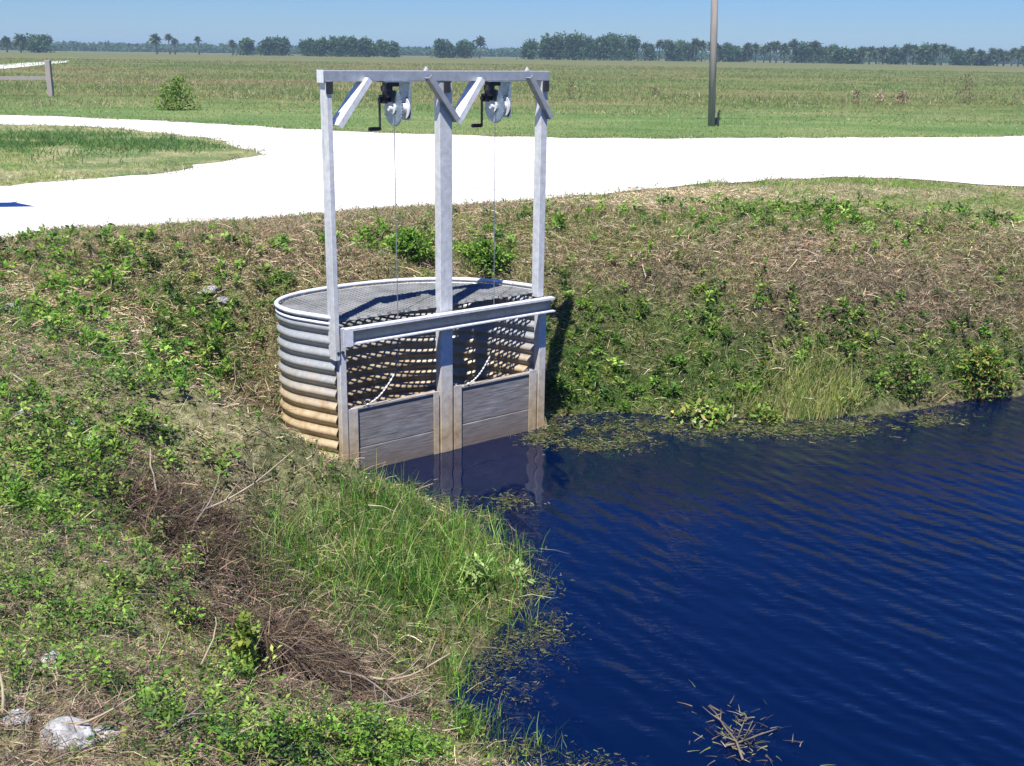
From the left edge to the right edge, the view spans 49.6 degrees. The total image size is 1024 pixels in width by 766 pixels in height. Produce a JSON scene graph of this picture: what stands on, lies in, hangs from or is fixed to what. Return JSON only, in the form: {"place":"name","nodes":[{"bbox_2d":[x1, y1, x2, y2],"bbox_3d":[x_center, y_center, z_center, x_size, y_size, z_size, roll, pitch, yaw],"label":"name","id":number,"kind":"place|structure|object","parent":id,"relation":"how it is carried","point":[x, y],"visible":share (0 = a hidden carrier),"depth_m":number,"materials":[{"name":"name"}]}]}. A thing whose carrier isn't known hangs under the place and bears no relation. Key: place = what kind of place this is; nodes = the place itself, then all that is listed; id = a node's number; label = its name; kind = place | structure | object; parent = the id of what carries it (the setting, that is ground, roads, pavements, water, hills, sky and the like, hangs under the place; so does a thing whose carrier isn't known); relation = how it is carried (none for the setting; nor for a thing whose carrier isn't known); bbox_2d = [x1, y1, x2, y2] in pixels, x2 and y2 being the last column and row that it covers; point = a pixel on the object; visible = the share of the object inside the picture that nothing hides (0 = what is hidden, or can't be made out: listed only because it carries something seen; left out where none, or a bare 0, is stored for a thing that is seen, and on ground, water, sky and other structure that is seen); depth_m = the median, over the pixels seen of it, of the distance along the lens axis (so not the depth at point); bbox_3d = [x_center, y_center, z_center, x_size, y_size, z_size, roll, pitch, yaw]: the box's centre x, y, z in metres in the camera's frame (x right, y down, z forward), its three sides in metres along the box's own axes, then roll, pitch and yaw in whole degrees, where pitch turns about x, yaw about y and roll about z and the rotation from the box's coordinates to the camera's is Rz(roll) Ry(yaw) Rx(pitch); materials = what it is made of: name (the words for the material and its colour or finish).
{"place":"outdoors","nodes":[
{"label":"outdoors","id":0,"kind":"place"},
{"bbox_2d":[0,61,65,68],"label":"distant road","id":1,"kind":"structure","parent":0,"point":[13,65],"depth_m":125.78,"materials":[{"name":"stone"}]},
{"bbox_2d":[0,50,1023,765],"bbox_3d":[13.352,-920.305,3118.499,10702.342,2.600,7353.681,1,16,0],"label":"ground","id":2,"kind":"structure","parent":0,"point":[200,404],"depth_m":12.47,"materials":[{"name":"green plant"}]},
{"bbox_2d":[0,672,4,712],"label":"dead branch","id":3,"kind":"object","parent":2,"relation":"on","point":[3,696],"visible":1,"depth_m":3.70,"materials":[{"name":"brown wood"}]},
{"bbox_2d":[0,35,13,51],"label":"palm tree","id":4,"kind":"object","parent":2,"relation":"on","point":[5,41],"visible":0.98,"depth_m":437.60,"materials":[{"name":"green plant"}]},
{"bbox_2d":[1,708,31,726],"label":"rock","id":5,"kind":"object","parent":2,"relation":"on","point":[22,722],"visible":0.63,"depth_m":3.69,"materials":[{"name":"stone"}]},
{"bbox_2d":[12,33,28,52],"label":"palm tree","id":6,"kind":"object","parent":2,"relation":"on","point":[19,41],"visible":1,"depth_m":439.12,"materials":[{"name":"green plant"}]},
{"bbox_2d":[0,60,53,95],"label":"wooden fence","id":7,"kind":"object","parent":2,"relation":"on","point":[48,77],"visible":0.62,"depth_m":45.13,"materials":[{"name":"grey wood"}]},
{"bbox_2d":[18,33,66,52],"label":"oak tree","id":8,"kind":"object","parent":2,"relation":"on","point":[37,43],"visible":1,"depth_m":440.81,"materials":[{"name":"green plant"}]},
{"bbox_2d":[39,716,94,754],"bbox_3d":[-1.478,1.178,3.692,0.202,0.116,0.169,14,21,38],"label":"rock","id":9,"kind":"object","parent":2,"relation":"on","point":[56,725],"visible":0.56,"depth_m":3.65,"materials":[{"name":"stone"}]},
{"bbox_2d":[61,685,135,724],"bbox_3d":[-1.392,1.079,3.680,0.280,0.155,0.020,-3,17,-13],"label":"dead branch","id":10,"kind":"object","parent":9,"relation":"on","point":[91,719],"visible":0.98,"depth_m":3.69,"materials":[{"name":"brown wood"}]},
{"bbox_2d":[94,725,119,741],"bbox_3d":[-1.386,1.195,3.762,0.109,0.057,0.083,-2,17,-9],"label":"rock","id":11,"kind":"object","parent":2,"relation":"on","point":[104,732],"visible":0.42,"depth_m":3.74,"materials":[{"name":"stone"}]},
{"bbox_2d":[0,125,262,185],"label":"grass verge","id":12,"kind":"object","parent":2,"relation":"on","point":[207,158],"depth_m":19.87,"materials":[{"name":"green plant"}]},
{"bbox_2d":[147,33,161,53],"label":"palm tree","id":13,"kind":"object","parent":2,"relation":"on","point":[155,39],"visible":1,"depth_m":456.14,"materials":[{"name":"green plant"}]},
{"bbox_2d":[154,75,201,110],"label":"bush","id":14,"kind":"object","parent":2,"relation":"on","point":[175,91],"visible":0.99,"depth_m":36.21,"materials":[{"name":"green plant"}]},
{"bbox_2d":[152,693,213,743],"bbox_3d":[-1.121,1.147,3.845,0.076,0.082,0.295,8,18,23],"label":"dead branch","id":15,"kind":"object","parent":2,"relation":"on","point":[175,724],"visible":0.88,"depth_m":3.86,"materials":[{"name":"grey wood"}]},
{"bbox_2d":[38,426,347,637],"bbox_3d":[-1.891,0.878,6.700,1.796,1.234,1.751,1,16,0],"label":"thatch mound","id":16,"kind":"object","parent":2,"relation":"on","point":[194,534],"visible":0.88,"depth_m":6.56,"materials":[{"name":"brown plant"}]},
{"bbox_2d":[183,473,219,538],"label":"dead branch","id":17,"kind":"object","parent":16,"relation":"on","point":[202,512],"visible":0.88,"depth_m":6.67,"materials":[{"name":"grey wood"}]},
{"bbox_2d":[191,450,293,515],"bbox_3d":[-1.672,0.619,6.936,0.293,0.341,0.629,12,20,34],"label":"dead branch","id":18,"kind":"object","parent":2,"relation":"on","point":[232,496],"visible":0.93,"depth_m":6.96,"materials":[{"name":"brown wood"}]},
{"bbox_2d":[229,37,261,54],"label":"oak tree","id":19,"kind":"object","parent":2,"relation":"on","point":[246,45],"visible":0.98,"depth_m":465.38,"materials":[{"name":"green plant"}]},
{"bbox_2d":[206,610,309,687],"bbox_3d":[-1.192,1.232,5.202,0.474,0.377,0.456,9,18,25],"label":"yellow green weed","id":20,"kind":"object","parent":2,"relation":"on","point":[245,642],"visible":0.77,"depth_m":5.17,"materials":[{"name":"green plant"}]},
{"bbox_2d":[254,37,281,55],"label":"oak tree","id":21,"kind":"object","parent":2,"relation":"on","point":[267,46],"visible":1,"depth_m":467.00,"materials":[{"name":"green plant"}]},
{"bbox_2d":[107,551,441,732],"bbox_3d":[-1.127,1.461,5.801,1.795,1.403,1.275,1,16,0],"label":"thatch mound","id":22,"kind":"object","parent":2,"relation":"on","point":[277,633],"visible":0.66,"depth_m":5.63,"materials":[{"name":"brown plant"}]},
{"bbox_2d":[327,670,401,712],"bbox_3d":[-0.779,1.620,5.732,0.475,0.187,0.139,9,18,26],"label":"dead branch","id":23,"kind":"object","parent":22,"relation":"on","point":[364,677],"visible":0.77,"depth_m":5.75,"materials":[{"name":"grey wood"}]},
{"bbox_2d":[270,35,295,55],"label":"oak tree","id":24,"kind":"object","parent":2,"relation":"on","point":[282,46],"visible":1,"depth_m":468.14,"materials":[{"name":"green plant"}]},
{"bbox_2d":[292,37,316,55],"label":"oak tree","id":25,"kind":"object","parent":2,"relation":"on","point":[305,46],"visible":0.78,"depth_m":475.82,"materials":[{"name":"green plant"}]},
{"bbox_2d":[53,441,575,765],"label":"shore sedge","id":26,"kind":"object","parent":2,"relation":"on","point":[402,539],"visible":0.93,"depth_m":7.60,"materials":[{"name":"green plant"}]},
{"bbox_2d":[302,37,340,56],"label":"oak tree","id":27,"kind":"object","parent":2,"relation":"on","point":[320,46],"visible":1,"depth_m":452.86,"materials":[{"name":"green plant"}]},
{"bbox_2d":[328,35,355,56],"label":"oak tree","id":28,"kind":"object","parent":2,"relation":"on","point":[338,44],"visible":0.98,"depth_m":454.53,"materials":[{"name":"green plant"}]},
{"bbox_2d":[343,35,363,56],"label":"oak tree","id":29,"kind":"object","parent":2,"relation":"on","point":[352,44],"visible":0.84,"depth_m":461.41,"materials":[{"name":"green plant"}]},
{"bbox_2d":[356,37,382,56],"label":"oak tree","id":30,"kind":"object","parent":2,"relation":"on","point":[368,48],"visible":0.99,"depth_m":460.59,"materials":[{"name":"green plant"}]},
{"bbox_2d":[375,39,390,56],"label":"oak tree","id":31,"kind":"object","parent":2,"relation":"on","point":[383,46],"visible":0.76,"depth_m":486.53,"materials":[{"name":"green plant"}]},
{"bbox_2d":[339,679,439,709],"bbox_3d":[-0.616,1.552,5.640,0.511,0.128,0.217,3,17,7],"label":"dead branch","id":32,"kind":"object","parent":2,"relation":"on","point":[401,699],"visible":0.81,"depth_m":5.61,"materials":[{"name":"grey wood"}]},
{"bbox_2d":[385,40,402,56],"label":"oak tree","id":33,"kind":"object","parent":2,"relation":"on","point":[393,49],"visible":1,"depth_m":469.51,"materials":[{"name":"green plant"}]},
{"bbox_2d":[378,225,434,258],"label":"leafy bush","id":34,"kind":"object","parent":2,"relation":"on","point":[409,234],"visible":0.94,"depth_m":12.05,"materials":[{"name":"green plant"}]},
{"bbox_2d":[365,641,450,680],"bbox_3d":[-0.600,1.539,6.142,0.545,0.347,0.077,6,17,18],"label":"dead branch","id":35,"kind":"object","parent":2,"relation":"on","point":[396,677],"visible":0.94,"depth_m":6.13,"materials":[{"name":"brown wood"}]},
{"bbox_2d":[274,67,554,470],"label":"water control gate","id":36,"kind":"structure","parent":2,"relation":"on","point":[395,371],"depth_m":10.70,"materials":[{"name":"metal"}]},
{"bbox_2d":[425,38,449,57],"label":"oak tree","id":37,"kind":"object","parent":2,"relation":"on","point":[439,46],"visible":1,"depth_m":476.45,"materials":[{"name":"green plant"}]},
{"bbox_2d":[439,42,459,57],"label":"oak tree","id":38,"kind":"object","parent":2,"relation":"on","point":[450,45],"visible":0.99,"depth_m":477.20,"materials":[{"name":"green plant"}]},
{"bbox_2d":[451,39,478,57],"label":"oak tree","id":39,"kind":"object","parent":2,"relation":"on","point":[464,48],"visible":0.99,"depth_m":476.95,"materials":[{"name":"green plant"}]},
{"bbox_2d":[448,552,501,596],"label":"water plant","id":40,"kind":"object","parent":2,"relation":"on","point":[475,562],"visible":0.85,"depth_m":7.84,"materials":[{"name":"green plant"}]},
{"bbox_2d":[475,35,486,58],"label":"palm tree","id":41,"kind":"object","parent":2,"relation":"on","point":[480,40],"visible":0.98,"depth_m":477.26,"materials":[{"name":"green plant"}]},
{"bbox_2d":[460,238,516,274],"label":"leafy bush","id":42,"kind":"object","parent":2,"relation":"on","point":[484,251],"visible":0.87,"depth_m":12.44,"materials":[{"name":"green plant"}]},
{"bbox_2d":[0,175,1023,765],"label":"dead stalks","id":43,"kind":"object","parent":2,"relation":"on","point":[96,757],"visible":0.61,"depth_m":7.08,"materials":[{"name":"plant"}]},
{"bbox_2d":[0,57,1023,138],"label":"field grass","id":44,"kind":"structure","parent":2,"relation":"on","point":[302,85],"depth_m":59.80,"materials":[{"name":"green plant"}]},
{"bbox_2d":[0,39,1023,63],"bbox_3d":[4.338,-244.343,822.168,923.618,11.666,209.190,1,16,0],"label":"distant wood","id":45,"kind":"object","parent":2,"relation":"on","point":[105,46],"visible":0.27,"depth_m":803.24,"materials":[{"name":"green plant"}]},
{"bbox_2d":[0,191,1023,765],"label":"bank weeds","id":46,"kind":"object","parent":2,"relation":"on","point":[396,725],"visible":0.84,"depth_m":6.88,"materials":[{"name":"green plant"}]},
{"bbox_2d":[500,559,535,587],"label":"water plant","id":47,"kind":"object","parent":2,"relation":"on","point":[523,564],"visible":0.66,"depth_m":8.24,"materials":[{"name":"green plant"}]},
{"bbox_2d":[514,38,542,59],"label":"oak tree","id":48,"kind":"object","parent":2,"relation":"on","point":[528,46],"visible":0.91,"depth_m":463.06,"materials":[{"name":"green plant"}]},
{"bbox_2d":[527,32,562,59],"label":"oak tree","id":49,"kind":"object","parent":2,"relation":"on","point":[544,48],"visible":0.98,"depth_m":446.15,"materials":[{"name":"green plant"}]},
{"bbox_2d":[537,30,578,59],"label":"oak tree","id":50,"kind":"object","parent":2,"relation":"on","point":[558,39],"visible":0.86,"depth_m":446.89,"materials":[{"name":"green plant"}]},
{"bbox_2d":[545,373,577,403],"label":"leafy bush","id":51,"kind":"object","parent":2,"relation":"on","point":[557,385],"visible":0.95,"depth_m":12.16,"materials":[{"name":"green plant"}]},
{"bbox_2d":[559,30,593,59],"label":"oak tree","id":52,"kind":"object","parent":2,"relation":"on","point":[575,43],"visible":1,"depth_m":443.89,"materials":[{"name":"green plant"}]},
{"bbox_2d":[578,33,599,59],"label":"oak tree","id":53,"kind":"object","parent":2,"relation":"on","point":[588,41],"visible":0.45,"depth_m":463.04,"materials":[{"name":"green plant"}]},
{"bbox_2d":[583,34,621,60],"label":"oak tree","id":54,"kind":"object","parent":2,"relation":"on","point":[602,47],"visible":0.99,"depth_m":451.38,"materials":[{"name":"green plant"}]},
{"bbox_2d":[601,32,634,60],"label":"oak tree","id":55,"kind":"object","parent":2,"relation":"on","point":[618,43],"visible":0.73,"depth_m":461.32,"materials":[{"name":"green plant"}]},
{"bbox_2d":[615,34,645,60],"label":"oak tree","id":56,"kind":"object","parent":2,"relation":"on","point":[633,43],"visible":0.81,"depth_m":472.24,"materials":[{"name":"green plant"}]},
{"bbox_2d":[640,41,663,60],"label":"oak tree","id":57,"kind":"object","parent":2,"relation":"on","point":[649,55],"visible":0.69,"depth_m":493.82,"materials":[{"name":"green plant"}]},
{"bbox_2d":[658,40,688,60],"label":"oak tree","id":58,"kind":"object","parent":2,"relation":"on","point":[673,51],"visible":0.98,"depth_m":469.52,"materials":[{"name":"green plant"}]},
{"bbox_2d":[675,40,706,61],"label":"oak tree","id":59,"kind":"object","parent":2,"relation":"on","point":[686,49],"visible":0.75,"depth_m":485.45,"materials":[{"name":"green plant"}]},
{"bbox_2d":[696,40,708,61],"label":"palm tree","id":60,"kind":"object","parent":2,"relation":"on","point":[702,47],"visible":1,"depth_m":455.69,"materials":[{"name":"green plant"}]},
{"bbox_2d":[708,0,720,125],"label":"utility pole","id":61,"kind":"object","parent":2,"relation":"on","point":[713,62],"visible":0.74,"depth_m":31.32,"materials":[{"name":"metal"}]},
{"bbox_2d":[708,42,743,61],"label":"oak tree","id":62,"kind":"object","parent":2,"relation":"on","point":[727,49],"visible":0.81,"depth_m":482.50,"materials":[{"name":"green plant"}]},
{"bbox_2d":[726,45,762,61],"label":"oak tree","id":63,"kind":"object","parent":2,"relation":"on","point":[739,54],"visible":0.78,"depth_m":490.26,"materials":[{"name":"green plant"}]},
{"bbox_2d":[742,42,754,61],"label":"palm tree","id":64,"kind":"object","parent":2,"relation":"on","point":[747,47],"visible":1,"depth_m":486.87,"materials":[{"name":"green plant"}]},
{"bbox_2d":[769,40,781,62],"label":"palm tree","id":65,"kind":"object","parent":2,"relation":"on","point":[776,45],"visible":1,"depth_m":441.46,"materials":[{"name":"green plant"}]},
{"bbox_2d":[777,43,791,62],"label":"palm tree","id":66,"kind":"object","parent":2,"relation":"on","point":[785,49],"visible":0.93,"depth_m":450.09,"materials":[{"name":"green plant"}]},
{"bbox_2d":[788,38,799,62],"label":"palm tree","id":67,"kind":"object","parent":2,"relation":"on","point":[793,44],"visible":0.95,"depth_m":482.50,"materials":[{"name":"green plant"}]},
{"bbox_2d":[719,331,885,421],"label":"yellow shore grass","id":68,"kind":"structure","parent":2,"relation":"on","point":[816,409],"depth_m":12.25,"materials":[{"name":"green plant"}]},
{"bbox_2d":[790,41,821,62],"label":"oak tree","id":69,"kind":"object","parent":2,"relation":"on","point":[803,51],"visible":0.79,"depth_m":479.00,"materials":[{"name":"green plant"}]},
{"bbox_2d":[806,40,823,62],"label":"palm tree","id":70,"kind":"object","parent":2,"relation":"on","point":[814,46],"visible":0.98,"depth_m":444.80,"materials":[{"name":"green plant"}]},
{"bbox_2d":[808,44,829,62],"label":"oak tree","id":71,"kind":"object","parent":2,"relation":"on","point":[823,53],"visible":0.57,"depth_m":484.63,"materials":[{"name":"green plant"}]},
{"bbox_2d":[823,45,841,63],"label":"oak tree","id":72,"kind":"object","parent":2,"relation":"on","point":[831,49],"visible":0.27,"depth_m":471.34,"materials":[{"name":"green plant"}]},
{"bbox_2d":[824,46,856,63],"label":"oak tree","id":73,"kind":"object","parent":2,"relation":"on","point":[838,51],"visible":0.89,"depth_m":457.00,"materials":[{"name":"green plant"}]},
{"bbox_2d":[837,47,865,63],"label":"oak tree","id":74,"kind":"object","parent":2,"relation":"on","point":[851,53],"visible":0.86,"depth_m":455.94,"materials":[{"name":"green plant"}]},
{"bbox_2d":[854,46,866,63],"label":"palm tree","id":75,"kind":"object","parent":2,"relation":"on","point":[861,52],"visible":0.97,"depth_m":445.88,"materials":[{"name":"green plant"}]},
{"bbox_2d":[866,45,877,63],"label":"palm tree","id":76,"kind":"object","parent":2,"relation":"on","point":[872,50],"visible":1,"depth_m":431.63,"materials":[{"name":"green plant"}]},
{"bbox_2d":[877,46,890,63],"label":"palm tree","id":77,"kind":"object","parent":2,"relation":"on","point":[883,51],"visible":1,"depth_m":453.52,"materials":[{"name":"green plant"}]},
{"bbox_2d":[887,45,912,64],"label":"oak tree","id":78,"kind":"object","parent":2,"relation":"on","point":[898,59],"visible":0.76,"depth_m":463.19,"materials":[{"name":"green plant"}]},
{"bbox_2d":[892,91,910,103],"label":"dry shrub","id":79,"kind":"object","parent":2,"relation":"on","point":[903,96],"visible":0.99,"depth_m":49.66,"materials":[{"name":"brown plant"}]},
{"bbox_2d":[899,43,914,64],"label":"palm tree","id":80,"kind":"object","parent":2,"relation":"on","point":[907,49],"visible":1,"depth_m":447.68,"materials":[{"name":"green plant"}]},
{"bbox_2d":[885,358,935,395],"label":"leafy bush","id":81,"kind":"object","parent":2,"relation":"on","point":[908,365],"visible":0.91,"depth_m":12.53,"materials":[{"name":"green plant"}]},
{"bbox_2d":[912,42,940,64],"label":"oak tree","id":82,"kind":"object","parent":2,"relation":"on","point":[927,57],"visible":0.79,"depth_m":459.17,"materials":[{"name":"green plant"}]},
{"bbox_2d":[924,42,942,64],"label":"palm tree","id":83,"kind":"object","parent":2,"relation":"on","point":[934,49],"visible":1,"depth_m":426.58,"materials":[{"name":"green plant"}]},
{"bbox_2d":[944,49,967,65],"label":"oak tree","id":84,"kind":"object","parent":2,"relation":"on","point":[957,56],"visible":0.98,"depth_m":455.92,"materials":[{"name":"green plant"}]},
{"bbox_2d":[939,73,976,102],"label":"dry shrub","id":85,"kind":"object","parent":2,"relation":"on","point":[967,85],"visible":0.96,"depth_m":51.62,"materials":[{"name":"brown plant"}]},
{"bbox_2d":[971,49,987,65],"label":"palm tree","id":86,"kind":"object","parent":2,"relation":"on","point":[978,54],"visible":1,"depth_m":438.37,"materials":[{"name":"green plant"}]},
{"bbox_2d":[965,49,1002,65],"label":"oak tree","id":87,"kind":"object","parent":2,"relation":"on","point":[986,62],"visible":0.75,"depth_m":441.93,"materials":[{"name":"green plant"}]},
{"bbox_2d":[954,345,1021,400],"bbox_3d":[5.530,-0.154,12.964,0.852,0.599,0.854,-2,17,-8],"label":"leafy bush","id":88,"kind":"object","parent":2,"relation":"on","point":[987,361],"visible":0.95,"depth_m":12.89,"materials":[{"name":"green plant"}]},
{"bbox_2d":[987,47,998,65],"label":"palm tree","id":89,"kind":"object","parent":2,"relation":"on","point":[992,52],"visible":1,"depth_m":439.00,"materials":[{"name":"green plant"}]},
{"bbox_2d":[992,48,1007,65],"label":"palm tree","id":90,"kind":"object","parent":2,"relation":"on","point":[1001,54],"visible":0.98,"depth_m":439.57,"materials":[{"name":"green plant"}]},
{"bbox_2d":[0,115,1023,236],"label":"road","id":91,"kind":"structure","parent":0,"point":[287,177],"depth_m":19.21,"materials":[{"name":"stone"}]},
{"bbox_2d":[0,0,1023,53],"label":"sky","id":92,"kind":"structure","parent":0,"point":[984,25],"materials":[{"name":"blue"}]},
{"bbox_2d":[337,395,1023,765],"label":"pond water","id":93,"kind":"structure","parent":0,"point":[841,599],"depth_m":8.27,"materials":[{"name":"blue liquid"}]},
{"bbox_2d":[386,406,984,765],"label":"floating weed","id":94,"kind":"object","parent":93,"relation":"on","point":[776,428],"visible":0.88,"depth_m":11.41,"materials":[{"name":"green plant"}]},
{"bbox_2d":[665,398,745,431],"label":"water plant","id":95,"kind":"object","parent":93,"relation":"on","point":[709,406],"visible":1,"depth_m":11.97,"materials":[{"name":"green plant"}]},
{"bbox_2d":[725,721,776,746],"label":"dead branch","id":96,"kind":"object","parent":93,"relation":"on","point":[734,743],"visible":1,"depth_m":6.39,"materials":[{"name":"brown wood"}]},
{"bbox_2d":[679,680,828,765],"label":"debris clump","id":97,"kind":"object","parent":93,"relation":"on","point":[731,730],"visible":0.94,"depth_m":6.45,"materials":[{"name":"brown plant"}]},
{"bbox_2d":[702,706,745,760],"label":"dead branch","id":98,"kind":"object","parent":97,"relation":"on","point":[735,740],"visible":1,"depth_m":6.39,"materials":[{"name":"brown wood"}]},
{"bbox_2d":[737,403,783,424],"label":"water plant","id":99,"kind":"object","parent":93,"relation":"on","point":[762,412],"visible":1,"depth_m":12.04,"materials":[{"name":"green plant"}]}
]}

